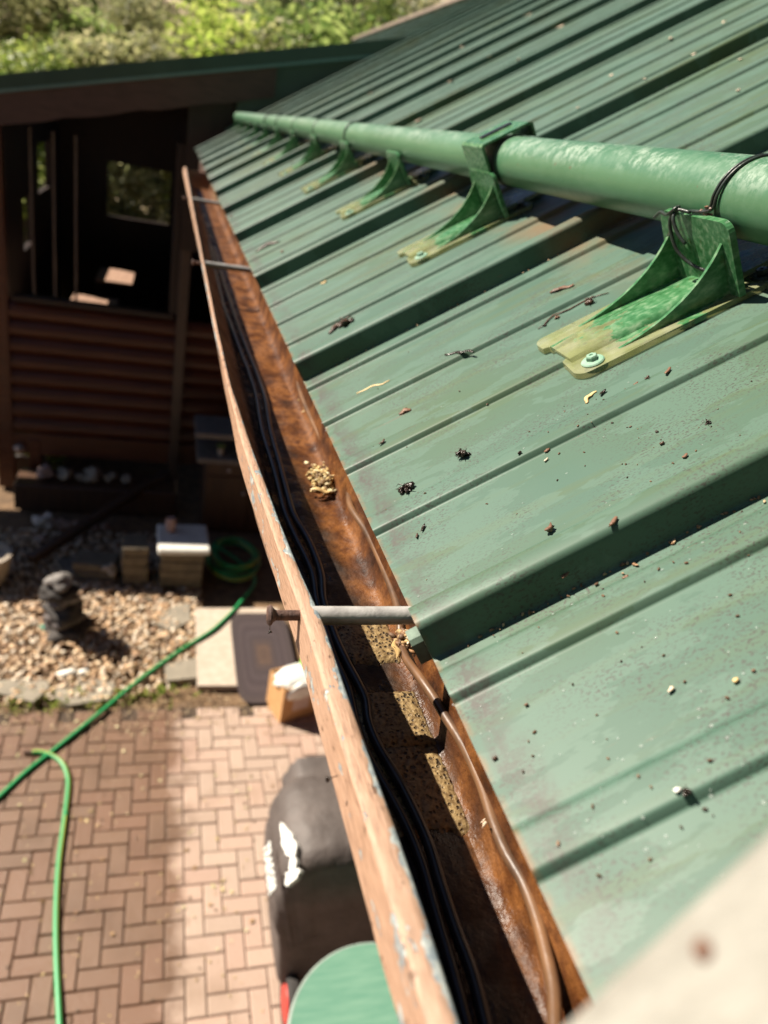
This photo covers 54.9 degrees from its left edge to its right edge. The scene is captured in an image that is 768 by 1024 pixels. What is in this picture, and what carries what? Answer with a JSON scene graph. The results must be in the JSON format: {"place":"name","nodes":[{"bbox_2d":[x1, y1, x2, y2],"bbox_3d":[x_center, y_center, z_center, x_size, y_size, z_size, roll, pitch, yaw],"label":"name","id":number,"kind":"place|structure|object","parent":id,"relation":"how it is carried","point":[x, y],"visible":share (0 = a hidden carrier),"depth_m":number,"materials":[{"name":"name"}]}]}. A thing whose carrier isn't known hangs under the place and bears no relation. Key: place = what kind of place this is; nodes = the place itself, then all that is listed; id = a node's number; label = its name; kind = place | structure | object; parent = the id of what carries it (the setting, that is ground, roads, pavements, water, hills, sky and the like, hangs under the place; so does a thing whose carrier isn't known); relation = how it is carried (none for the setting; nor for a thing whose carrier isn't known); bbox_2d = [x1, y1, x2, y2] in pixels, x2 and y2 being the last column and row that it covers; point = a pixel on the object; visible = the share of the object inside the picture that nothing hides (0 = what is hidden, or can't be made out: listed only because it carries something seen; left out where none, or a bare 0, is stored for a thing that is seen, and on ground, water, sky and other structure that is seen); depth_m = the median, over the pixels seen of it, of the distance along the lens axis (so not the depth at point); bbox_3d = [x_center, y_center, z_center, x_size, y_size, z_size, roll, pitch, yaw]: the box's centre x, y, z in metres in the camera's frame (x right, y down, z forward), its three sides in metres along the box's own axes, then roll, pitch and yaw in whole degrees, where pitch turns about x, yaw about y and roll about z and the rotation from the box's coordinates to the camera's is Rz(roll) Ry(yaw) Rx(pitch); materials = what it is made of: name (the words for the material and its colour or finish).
{"place":"outdoors","nodes":[
{"label":"outdoors","id":0,"kind":"place"},
{"bbox_2d":[0,456,300,712],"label":"ground","id":1,"kind":"structure","parent":0,"point":[217,592],"depth_m":6.63,"materials":[{"name":"gravel"}]},
{"bbox_2d":[16,453,67,471],"bbox_3d":[-4.062,-0.846,8.137,1.121,0.625,1.123,3,27,-17],"label":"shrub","id":2,"kind":"object","parent":1,"relation":"on","point":[53,459],"visible":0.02,"depth_m":8.12,"materials":[{"name":"green plant"}]},
{"bbox_2d":[31,512,56,529],"bbox_3d":[-3.178,0.079,6.941,0.250,0.146,0.188,3,27,-17],"label":"rock","id":3,"kind":"object","parent":1,"relation":"on","point":[47,521],"visible":0.98,"depth_m":6.90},
{"bbox_2d":[56,518,71,529],"bbox_3d":[-3.029,0.119,6.987,0.156,0.102,0.108,3,27,-17],"label":"rock","id":4,"kind":"object","parent":1,"relation":"on","point":[61,524],"visible":0.98,"depth_m":6.96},
{"bbox_2d":[55,679,115,710],"bbox_3d":[-2.076,1.265,5.157,0.398,0.050,0.242,-3,29,-27],"label":"flagstone","id":5,"kind":"object","parent":1,"relation":"on","point":[74,703],"visible":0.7,"depth_m":5.10,"materials":[{"name":"stone"}]},
{"bbox_2d":[13,468,175,515],"bbox_3d":[-2.890,-0.202,7.497,1.500,0.260,0.400,3,27,-17],"label":"stone ledge","id":6,"kind":"object","parent":1,"relation":"on","point":[33,491],"visible":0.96,"depth_m":7.31,"materials":[{"name":"brown stone"}]},
{"bbox_2d":[36,464,53,477],"bbox_3d":[-3.325,-0.396,7.247,0.160,0.154,0.182,-15,36,-43],"label":"rock","id":7,"kind":"object","parent":6,"relation":"on","point":[44,471],"visible":1,"depth_m":7.20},
{"bbox_2d":[57,467,72,479],"bbox_3d":[-3.151,-0.379,7.295,0.156,0.133,0.185,3,27,-17],"label":"rock","id":8,"kind":"object","parent":6,"relation":"on","point":[64,473],"visible":1,"depth_m":7.26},
{"bbox_2d":[84,466,101,482],"bbox_3d":[-2.903,-0.369,7.369,0.169,0.178,0.217,3,27,-17],"label":"rock","id":9,"kind":"object","parent":6,"relation":"on","point":[92,473],"visible":1,"depth_m":7.33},
{"bbox_2d":[102,472,116,482],"bbox_3d":[-2.760,-0.348,7.434,0.117,0.117,0.126,27,30,28],"label":"rock","id":10,"kind":"object","parent":6,"relation":"on","point":[110,477],"visible":1,"depth_m":7.40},
{"bbox_2d":[120,474,131,483],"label":"rock","id":11,"kind":"object","parent":6,"relation":"on","point":[125,478],"visible":1,"depth_m":7.45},
{"bbox_2d":[0,526,203,705],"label":"gravel","id":12,"kind":"structure","parent":1,"relation":"on","point":[137,639],"depth_m":5.78,"materials":[{"name":"gravel"}]},
{"bbox_2d":[0,541,12,584],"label":"garden pot","id":13,"kind":"object","parent":12,"relation":"on","point":[6,553],"visible":1,"depth_m":5.96,"materials":[{"name":"ceramic"}]},
{"bbox_2d":[0,678,48,708],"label":"flagstone","id":14,"kind":"object","parent":12,"relation":"on","point":[29,695],"visible":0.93,"depth_m":5.03,"materials":[{"name":"stone"}]},
{"bbox_2d":[33,534,46,543],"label":"rock","id":15,"kind":"object","parent":12,"relation":"on","point":[42,538],"visible":1,"depth_m":6.68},
{"bbox_2d":[38,572,93,643],"bbox_3d":[-2.392,0.697,5.544,0.398,0.602,0.371,3,27,-17],"label":"garden statue","id":16,"kind":"object","parent":12,"relation":"on","point":[65,616],"visible":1,"depth_m":5.46,"materials":[{"name":"stone"}]},
{"bbox_2d":[54,556,78,580],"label":"grey slab","id":17,"kind":"structure","parent":12,"relation":"on","point":[63,564],"depth_m":6.40,"materials":[{"name":"stone"}]},
{"bbox_2d":[55,669,88,678],"bbox_3d":[-2.217,1.149,5.255,0.223,0.062,0.066,3,27,-17],"label":"white stone","id":18,"kind":"object","parent":12,"relation":"on","point":[70,672],"visible":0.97,"depth_m":5.24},
{"bbox_2d":[72,549,119,581],"bbox_3d":[-2.486,0.470,6.399,0.350,0.166,0.253,6,26,-11],"label":"block stack","id":19,"kind":"object","parent":12,"relation":"on","point":[87,565],"visible":0.96,"depth_m":6.32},
{"bbox_2d":[101,563,117,575],"bbox_3d":[-2.342,0.490,6.310,0.133,0.128,0.158,3,27,-17],"label":"rock","id":20,"kind":"object","parent":19,"relation":"on","point":[109,569],"visible":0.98,"depth_m":6.28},
{"bbox_2d":[121,534,148,584],"bbox_3d":[-2.159,0.412,6.409,0.226,0.376,0.272,1,28,-20],"label":"block stack","id":21,"kind":"object","parent":12,"relation":"on","point":[134,554],"visible":1,"depth_m":6.30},
{"bbox_2d":[164,658,196,685],"bbox_3d":[-1.512,1.194,5.535,0.252,0.050,0.230,-1,28,-24],"label":"flagstone","id":22,"kind":"object","parent":12,"relation":"on","point":[185,671],"visible":0.93,"depth_m":5.49,"materials":[{"name":"stone"}]},
{"bbox_2d":[158,555,204,587],"bbox_3d":[-1.801,0.419,6.566,0.382,0.356,0.420,3,27,-17],"label":"block stack","id":23,"kind":"object","parent":12,"relation":"on","point":[176,571],"visible":0.64,"depth_m":6.39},
{"bbox_2d":[157,524,209,554],"bbox_3d":[-1.756,0.240,6.464,0.447,0.055,0.476,3,27,-17],"label":"white slab","id":24,"kind":"object","parent":23,"relation":"on","point":[186,540],"depth_m":6.39,"materials":[{"name":"ceramic"}]},
{"bbox_2d":[165,516,175,532],"bbox_3d":[-1.866,0.111,6.467,0.090,0.130,0.090,3,27,-17],"label":"clay jar","id":25,"kind":"object","parent":24,"relation":"on","point":[170,524],"visible":1,"depth_m":6.44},
{"bbox_2d":[157,602,190,634],"bbox_3d":[-1.729,0.874,6.096,0.261,0.050,0.391,3,27,-17],"label":"flagstone","id":26,"kind":"object","parent":1,"relation":"on","point":[181,615],"visible":0.88,"depth_m":6.06,"materials":[{"name":"stone"}]},
{"bbox_2d":[0,37,410,486],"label":"porch wing","id":27,"kind":"structure","parent":1,"relation":"on","point":[83,379],"depth_m":7.24,"materials":[{"name":"wood"}]},
{"bbox_2d":[13,444,25,452],"bbox_3d":[-3.601,-0.628,7.311,0.112,0.084,0.105,23,28,22],"label":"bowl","id":28,"kind":"object","parent":27,"relation":"attached to","point":[19,448],"visible":1,"depth_m":7.28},
{"bbox_2d":[16,454,28,475],"bbox_3d":[-3.823,-0.459,7.804,0.340,0.340,0.050,3,27,-17],"label":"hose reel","id":29,"kind":"object","parent":27,"relation":"attached to","point":[22,460],"visible":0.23,"depth_m":7.76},
{"bbox_2d":[71,294,118,304],"bbox_3d":[-3.159,-1.946,8.057,0.466,0.679,0.538,3,27,-17],"label":"porch bench","id":30,"kind":"object","parent":27,"relation":"on","point":[97,299],"visible":0.28,"depth_m":8.02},
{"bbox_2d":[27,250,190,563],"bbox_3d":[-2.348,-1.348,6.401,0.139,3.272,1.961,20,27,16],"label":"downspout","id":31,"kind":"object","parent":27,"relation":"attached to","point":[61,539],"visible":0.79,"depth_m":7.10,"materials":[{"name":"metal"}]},
{"bbox_2d":[95,267,134,306],"bbox_3d":[-3.261,-2.474,8.973,0.404,0.779,0.738,3,27,-17],"label":"porch bench","id":32,"kind":"object","parent":27,"relation":"on","point":[114,276],"visible":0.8,"depth_m":8.70,"materials":[{"name":"wood"}]},
{"bbox_2d":[194,414,258,530],"bbox_3d":[-1.400,-0.368,7.542,1.090,1.041,0.555,3,27,-17],"label":"outdoor cabinet","id":33,"kind":"object","parent":1,"relation":"on","point":[225,503],"visible":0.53,"depth_m":7.32,"materials":[{"name":"brown wood"}]},
{"bbox_2d":[195,608,277,690],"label":"path slab","id":34,"kind":"structure","parent":1,"relation":"on","point":[215,661],"depth_m":5.78,"materials":[{"name":"concrete"}]},
{"bbox_2d":[231,613,294,702],"bbox_3d":[-0.950,1.124,5.842,0.470,0.003,1.120,3,27,-17],"label":"braided rug","id":35,"kind":"object","parent":34,"relation":"on","point":[259,652],"visible":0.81,"depth_m":5.87,"materials":[{"name":"fabric"}]},
{"bbox_2d":[195,0,767,999],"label":"house","id":36,"kind":"structure","parent":1,"relation":"on","point":[483,552],"depth_m":0.61,"materials":[{"name":"green paint"}]},
{"bbox_2d":[237,123,267,144],"bbox_3d":[-0.807,-2.297,4.475,0.244,0.073,0.112,-27,32,0],"label":"snow guard","id":37,"kind":"object","parent":36,"relation":"on","point":[255,132],"visible":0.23,"depth_m":4.45,"materials":[{"name":"green metal"}]},
{"bbox_2d":[243,125,279,149],"bbox_3d":[-0.674,-2.038,4.003,0.244,0.073,0.112,-27,32,0],"label":"snow guard","id":38,"kind":"object","parent":36,"relation":"on","point":[265,134],"visible":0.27,"depth_m":3.98,"materials":[{"name":"green metal"}]},
{"bbox_2d":[251,127,290,156],"bbox_3d":[-0.540,-1.779,3.530,0.244,0.073,0.112,-27,32,0],"label":"snow guard","id":39,"kind":"object","parent":36,"relation":"on","point":[277,139],"visible":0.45,"depth_m":3.51,"materials":[{"name":"green metal"}]},
{"bbox_2d":[263,130,310,164],"bbox_3d":[-0.407,-1.520,3.058,0.244,0.073,0.112,-27,32,0],"label":"snow guard","id":40,"kind":"object","parent":36,"relation":"on","point":[293,144],"visible":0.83,"depth_m":3.04,"materials":[{"name":"green metal"}]},
{"bbox_2d":[278,134,338,177],"bbox_3d":[-0.274,-1.261,2.585,0.244,0.073,0.112,-27,32,0],"label":"snow guard","id":41,"kind":"object","parent":36,"relation":"on","point":[314,152],"visible":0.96,"depth_m":2.57,"materials":[{"name":"green metal"}]},
{"bbox_2d":[301,140,375,193],"bbox_3d":[-0.140,-1.002,2.113,0.244,0.073,0.112,-27,32,0],"label":"snow guard","id":42,"kind":"object","parent":36,"relation":"on","point":[346,161],"visible":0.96,"depth_m":2.09,"materials":[{"name":"green metal"}]},
{"bbox_2d":[337,316,353,327],"bbox_3d":[-0.057,-0.272,1.054,0.026,0.014,0.023,-39,34,-20],"label":"bark curl","id":43,"kind":"object","parent":36,"relation":"on","point":[345,321],"visible":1,"depth_m":1.05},
{"bbox_2d":[335,150,433,218],"bbox_3d":[-0.007,-0.743,1.641,0.244,0.073,0.112,-27,32,0],"label":"snow guard","id":44,"kind":"object","parent":36,"relation":"on","point":[396,178],"visible":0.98,"depth_m":1.63,"materials":[{"name":"green metal"}]},
{"bbox_2d":[183,167,591,1023],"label":"gutter","id":45,"kind":"object","parent":36,"relation":"attached to","point":[491,909],"visible":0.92,"depth_m":0.48,"materials":[{"name":"beige rusty orange-brown metal"}]},
{"bbox_2d":[304,461,336,497],"bbox_3d":[-0.074,-0.045,0.896,0.042,0.015,0.104,3,27,-17],"label":"seed pile","id":46,"kind":"object","parent":45,"relation":"in","point":[325,478],"visible":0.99,"depth_m":0.88,"materials":[{"name":"plant"}]},
{"bbox_2d":[310,487,330,493],"bbox_3d":[-0.073,-0.025,0.854,0.024,0.006,0.007,3,39,-17],"label":"dry leaf","id":47,"kind":"object","parent":45,"relation":"in","point":[321,490],"visible":1,"depth_m":0.85,"materials":[{"name":"plant"}]},
{"bbox_2d":[208,240,473,1023],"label":"heating cable","id":48,"kind":"object","parent":45,"relation":"on","point":[461,1004],"visible":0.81,"depth_m":0.47,"materials":[{"name":"black rubber"}]},
{"bbox_2d":[213,249,491,1023],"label":"heating cable","id":49,"kind":"object","parent":45,"relation":"in","point":[473,978],"visible":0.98,"depth_m":0.49,"materials":[{"name":"black rubber"}]},
{"bbox_2d":[335,625,400,665],"bbox_3d":[-0.025,0.105,0.631,0.069,0.007,0.087,3,27,-17],"label":"sealant patch","id":50,"kind":"object","parent":45,"relation":"on","point":[369,645],"visible":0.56,"depth_m":0.62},
{"bbox_2d":[354,691,435,749],"bbox_3d":[0.002,0.152,0.544,0.065,0.009,0.070,3,27,-17],"label":"sealant patch","id":51,"kind":"object","parent":45,"relation":"on","point":[399,719],"visible":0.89,"depth_m":0.54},
{"bbox_2d":[391,639,400,657],"bbox_3d":[0.010,0.109,0.592,0.006,0.006,0.023,29,21,-18],"label":"dry leaf","id":52,"kind":"object","parent":45,"relation":"on","point":[396,648],"visible":1,"depth_m":0.59,"materials":[{"name":"plant"}]},
{"bbox_2d":[388,627,414,653],"bbox_3d":[0.019,0.103,0.604,0.025,0.014,0.034,3,27,-17],"label":"seed pile","id":53,"kind":"object","parent":45,"relation":"in","point":[402,635],"visible":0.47,"depth_m":0.60,"materials":[{"name":"plant"}]},
{"bbox_2d":[370,745,468,838],"bbox_3d":[0.018,0.182,0.491,0.064,0.007,0.088,3,27,-17],"label":"sealant patch","id":54,"kind":"object","parent":45,"relation":"on","point":[425,776],"visible":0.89,"depth_m":0.49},
{"bbox_2d":[396,481,414,494],"bbox_3d":[0.019,-0.021,0.638,0.017,0.010,0.018,-43,35,-24],"label":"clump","id":55,"kind":"object","parent":36,"relation":"on","point":[407,487],"visible":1,"depth_m":0.64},
{"bbox_2d":[296,381,562,1023],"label":"heating cable","id":56,"kind":"object","parent":36,"relation":"attached to","point":[553,987],"visible":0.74,"depth_m":0.44,"materials":[{"name":"rubber"}]},
{"bbox_2d":[455,448,470,457],"bbox_3d":[0.068,-0.050,0.644,0.014,0.010,0.014,-27,32,0],"label":"dirt clump","id":57,"kind":"object","parent":36,"relation":"on","point":[460,453],"visible":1,"depth_m":0.64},
{"bbox_2d":[397,169,541,266],"bbox_3d":[0.127,-0.484,1.168,0.244,0.073,0.112,-27,32,0],"label":"snow guard","id":58,"kind":"object","parent":36,"relation":"on","point":[485,206],"visible":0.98,"depth_m":1.16,"materials":[{"name":"green metal"}]},
{"bbox_2d":[234,112,767,245],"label":"snow guard pipe","id":59,"kind":"object","parent":36,"relation":"on","point":[647,181],"visible":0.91,"depth_m":0.86,"materials":[{"name":"metal"}]},
{"bbox_2d":[462,121,536,172],"bbox_3d":[0.188,-0.547,1.157,0.086,0.098,0.090,-27,32,0],"label":"pipe strap","id":60,"kind":"object","parent":59,"relation":"attached to","point":[474,152],"visible":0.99,"depth_m":1.13,"materials":[{"name":"green metal"}]},
{"bbox_2d":[652,153,767,271],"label":"wire tie","id":61,"kind":"object","parent":59,"relation":"attached to","point":[672,213],"visible":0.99,"depth_m":0.68,"materials":[{"name":"black metal"}]},
{"bbox_2d":[320,153,765,876],"bbox_3d":[0.325,-0.169,0.632,0.733,0.011,0.728,-27,32,0],"label":"grit","id":62,"kind":"object","parent":36,"relation":"on","point":[604,595],"visible":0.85,"depth_m":0.47,"materials":[{"name":"stone"}]},
{"bbox_2d":[537,292,608,328],"bbox_3d":[0.202,-0.219,0.799,0.087,0.002,0.015,-27,32,0],"label":"twig","id":63,"kind":"object","parent":36,"relation":"on","point":[569,309],"visible":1,"depth_m":0.80,"materials":[{"name":"wood"}]},
{"bbox_2d":[537,208,767,378],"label":"snow guard","id":64,"kind":"object","parent":36,"relation":"on","point":[669,286],"visible":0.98,"depth_m":0.69,"materials":[{"name":"green metal"}]},
{"bbox_2d":[0,706,325,1023],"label":"brick paving","id":65,"kind":"structure","parent":0,"point":[169,992],"depth_m":4.06,"materials":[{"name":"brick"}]},
{"bbox_2d":[24,749,70,1023],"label":"garden hose","id":66,"kind":"object","parent":65,"relation":"on","point":[56,966],"visible":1,"depth_m":3.84,"materials":[{"name":"rubber"}]},
{"bbox_2d":[0,681,201,714],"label":"weeds","id":67,"kind":"object","parent":65,"relation":"on","point":[159,686],"visible":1,"depth_m":5.09,"materials":[{"name":"green plant"}]},
{"bbox_2d":[0,537,260,798],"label":"garden hose","id":68,"kind":"object","parent":65,"relation":"on","point":[218,544],"visible":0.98,"depth_m":6.70,"materials":[{"name":"rubber"}]},
{"bbox_2d":[16,701,273,934],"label":"fallen leaves","id":69,"kind":"object","parent":65,"relation":"on","point":[158,892],"visible":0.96,"depth_m":4.11,"materials":[{"name":"plant"}]},
{"bbox_2d":[0,672,320,1021],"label":"soil crumbs","id":70,"kind":"object","parent":65,"relation":"on","point":[103,747],"visible":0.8,"depth_m":4.91,"materials":[{"name":"soil"}]},
{"bbox_2d":[266,666,313,722],"bbox_3d":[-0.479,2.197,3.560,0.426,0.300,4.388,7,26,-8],"label":"cardboard box","id":71,"kind":"object","parent":65,"relation":"on","point":[282,707],"visible":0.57,"depth_m":5.25,"materials":[{"name":"cardboard"}]},
{"bbox_2d":[273,663,305,689],"bbox_3d":[-0.607,1.181,5.285,0.269,0.143,0.388,27,30,29],"label":"plastic bag","id":72,"kind":"object","parent":71,"relation":"in","point":[288,677],"visible":0.54,"depth_m":5.20,"materials":[{"name":"plastic"}]},
{"bbox_2d":[287,681,309,700],"bbox_3d":[-0.562,1.249,5.214,0.322,0.151,0.069,-7,31,-34],"label":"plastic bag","id":73,"kind":"object","parent":71,"relation":"in","point":[300,690],"visible":0.62,"depth_m":5.16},
{"bbox_2d":[280,974,299,1023],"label":"cart wheel","id":74,"kind":"object","parent":65,"relation":"on","point":[289,987],"visible":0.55,"depth_m":3.38,"materials":[{"name":"plastic"}]},
{"bbox_2d":[263,756,375,984],"bbox_3d":[-0.292,1.761,3.648,0.720,1.061,0.785,3,27,-17],"label":"covered grill","id":75,"kind":"object","parent":65,"relation":"on","point":[317,910],"visible":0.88,"depth_m":3.27,"materials":[{"name":"grey fabric"}]},
{"bbox_2d":[287,942,399,1023],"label":"round table","id":76,"kind":"object","parent":65,"relation":"on","point":[347,985],"visible":0.51,"depth_m":2.93,"materials":[{"name":"green plastic"}]},
{"bbox_2d":[568,835,767,1023],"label":"ladder","id":77,"kind":"object","parent":65,"relation":"on","point":[703,959],"visible":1,"depth_m":0.13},
{"bbox_2d":[217,442,225,455],"bbox_3d":[-1.579,-0.607,7.164,0.100,0.123,0.099,3,27,-17],"label":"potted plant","id":78,"kind":"object","parent":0,"point":[220,450],"visible":1,"depth_m":7.15,"materials":[{"name":"green plant"}]},
{"bbox_2d":[1,0,446,212],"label":"hillside","id":79,"kind":"structure","parent":0,"point":[242,11],"depth_m":29.00,"materials":[{"name":"green plant"}]},
{"bbox_2d":[0,0,50,64],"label":"pine tree","id":80,"kind":"object","parent":79,"relation":"on","point":[8,21],"visible":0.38,"depth_m":16.57,"materials":[{"name":"green plant"}]},
{"bbox_2d":[0,25,86,243],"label":"maple tree","id":81,"kind":"object","parent":79,"relation":"on","point":[19,67],"visible":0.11,"depth_m":12.64,"materials":[{"name":"green plant"}]},
{"bbox_2d":[0,0,86,69],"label":"pine tree","id":82,"kind":"object","parent":79,"relation":"on","point":[65,4],"visible":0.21,"depth_m":17.07,"materials":[{"name":"green plant"}]},
{"bbox_2d":[0,31,148,220],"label":"broadleaf tree","id":83,"kind":"object","parent":79,"relation":"on","point":[60,54],"visible":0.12,"depth_m":12.96,"materials":[{"name":"green plant"}]},
{"bbox_2d":[29,4,135,67],"bbox_3d":[-7.341,-10.317,17.595,3.088,3.058,2.860,7,26,-9],"label":"broadleaf tree","id":84,"kind":"object","parent":79,"relation":"on","point":[78,23],"visible":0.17,"depth_m":16.86,"materials":[{"name":"green plant"}]},
{"bbox_2d":[59,0,124,43],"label":"broadleaf tree","id":85,"kind":"object","parent":79,"relation":"on","point":[93,6],"visible":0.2,"depth_m":21.25,"materials":[{"name":"green plant"}]},
{"bbox_2d":[38,26,148,218],"bbox_3d":[-5.543,-6.688,13.960,2.308,4.207,2.080,18,27,14],"label":"pine tree","id":86,"kind":"object","parent":79,"relation":"on","point":[74,41],"visible":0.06,"depth_m":12.92,"materials":[{"name":"green plant"}]},
{"bbox_2d":[66,27,166,220],"bbox_3d":[-4.911,-6.507,13.710,2.082,4.519,2.310,15,26,7],"label":"pine tree","id":87,"kind":"object","parent":79,"relation":"on","point":[117,56],"visible":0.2,"depth_m":12.97,"materials":[{"name":"green plant"}]},
{"bbox_2d":[92,0,162,59],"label":"pine tree","id":88,"kind":"object","parent":79,"relation":"on","point":[128,17],"visible":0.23,"depth_m":17.35,"materials":[{"name":"green plant"}]},
{"bbox_2d":[111,0,187,46],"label":"pine tree","id":89,"kind":"object","parent":79,"relation":"on","point":[169,5],"visible":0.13,"depth_m":22.30,"materials":[{"name":"green plant"}]},
{"bbox_2d":[107,30,196,223],"bbox_3d":[-4.108,-6.314,13.764,2.358,4.611,2.124,12,26,1],"label":"pine tree","id":90,"kind":"object","parent":79,"relation":"on","point":[154,212],"visible":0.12,"depth_m":13.57,"materials":[{"name":"green plant"}]},
{"bbox_2d":[130,1,204,61],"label":"pine tree","id":91,"kind":"object","parent":79,"relation":"on","point":[158,19],"visible":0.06,"depth_m":17.01,"materials":[{"name":"green plant"}]},
{"bbox_2d":[151,20,228,223],"bbox_3d":[-3.804,-7.204,14.930,2.106,4.573,2.338,9,26,-6],"label":"pine tree","id":92,"kind":"object","parent":79,"relation":"on","point":[170,34],"visible":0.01,"depth_m":13.91,"materials":[{"name":"green plant"}]},
{"bbox_2d":[182,0,238,36],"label":"pine tree","id":93,"kind":"object","parent":79,"relation":"on","point":[217,8],"visible":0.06,"depth_m":22.00,"materials":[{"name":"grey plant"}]},
{"bbox_2d":[166,0,255,54],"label":"maple tree","id":94,"kind":"object","parent":79,"relation":"on","point":[208,25],"visible":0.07,"depth_m":16.91,"materials":[{"name":"green plant"}]},
{"bbox_2d":[148,0,308,222],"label":"maple tree","id":95,"kind":"object","parent":79,"relation":"on","point":[227,26],"visible":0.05,"depth_m":13.28,"materials":[{"name":"green plant"}]},
{"bbox_2d":[218,0,288,50],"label":"broadleaf tree","id":96,"kind":"object","parent":79,"relation":"on","point":[264,9],"visible":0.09,"depth_m":18.31,"materials":[{"name":"green plant"}]},
{"bbox_2d":[206,12,325,53],"bbox_3d":[-2.240,-6.501,14.078,2.503,5.434,2.778,2,27,-19],"label":"pine tree","id":97,"kind":"object","parent":79,"relation":"on","point":[264,36],"visible":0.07,"depth_m":12.99,"materials":[{"name":"plant"}]},
{"bbox_2d":[246,0,302,47],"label":"evergreen tree","id":98,"kind":"object","parent":79,"relation":"on","point":[281,5],"visible":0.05,"depth_m":22.71,"materials":[{"name":"green plant"}]},
{"bbox_2d":[261,0,329,36],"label":"evergreen tree","id":99,"kind":"object","parent":79,"relation":"on","point":[304,4],"visible":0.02,"depth_m":18.03,"materials":[{"name":"green plant"}]},
{"bbox_2d":[266,0,387,48],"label":"broadleaf tree","id":100,"kind":"object","parent":79,"relation":"on","point":[325,23],"visible":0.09,"depth_m":12.91,"materials":[{"name":"green plant"}]},
{"bbox_2d":[306,0,367,40],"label":"evergreen tree","id":101,"kind":"object","parent":79,"relation":"on","point":[339,11],"visible":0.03,"depth_m":18.24,"materials":[{"name":"green plant"}]},
{"bbox_2d":[349,0,408,33],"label":"evergreen tree","id":102,"kind":"object","parent":79,"relation":"on","point":[389,10],"visible":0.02,"depth_m":13.80,"materials":[{"name":"green plant"}]},
{"bbox_2d":[343,0,416,32],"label":"evergreen tree","id":103,"kind":"object","parent":79,"relation":"on","point":[377,4],"visible":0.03,"depth_m":18.28,"materials":[{"name":"green plant"}]},
{"bbox_2d":[393,0,443,19],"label":"pine tree","id":104,"kind":"object","parent":79,"relation":"on","point":[425,4],"visible":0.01,"depth_m":17.69,"materials":[{"name":"plant"}]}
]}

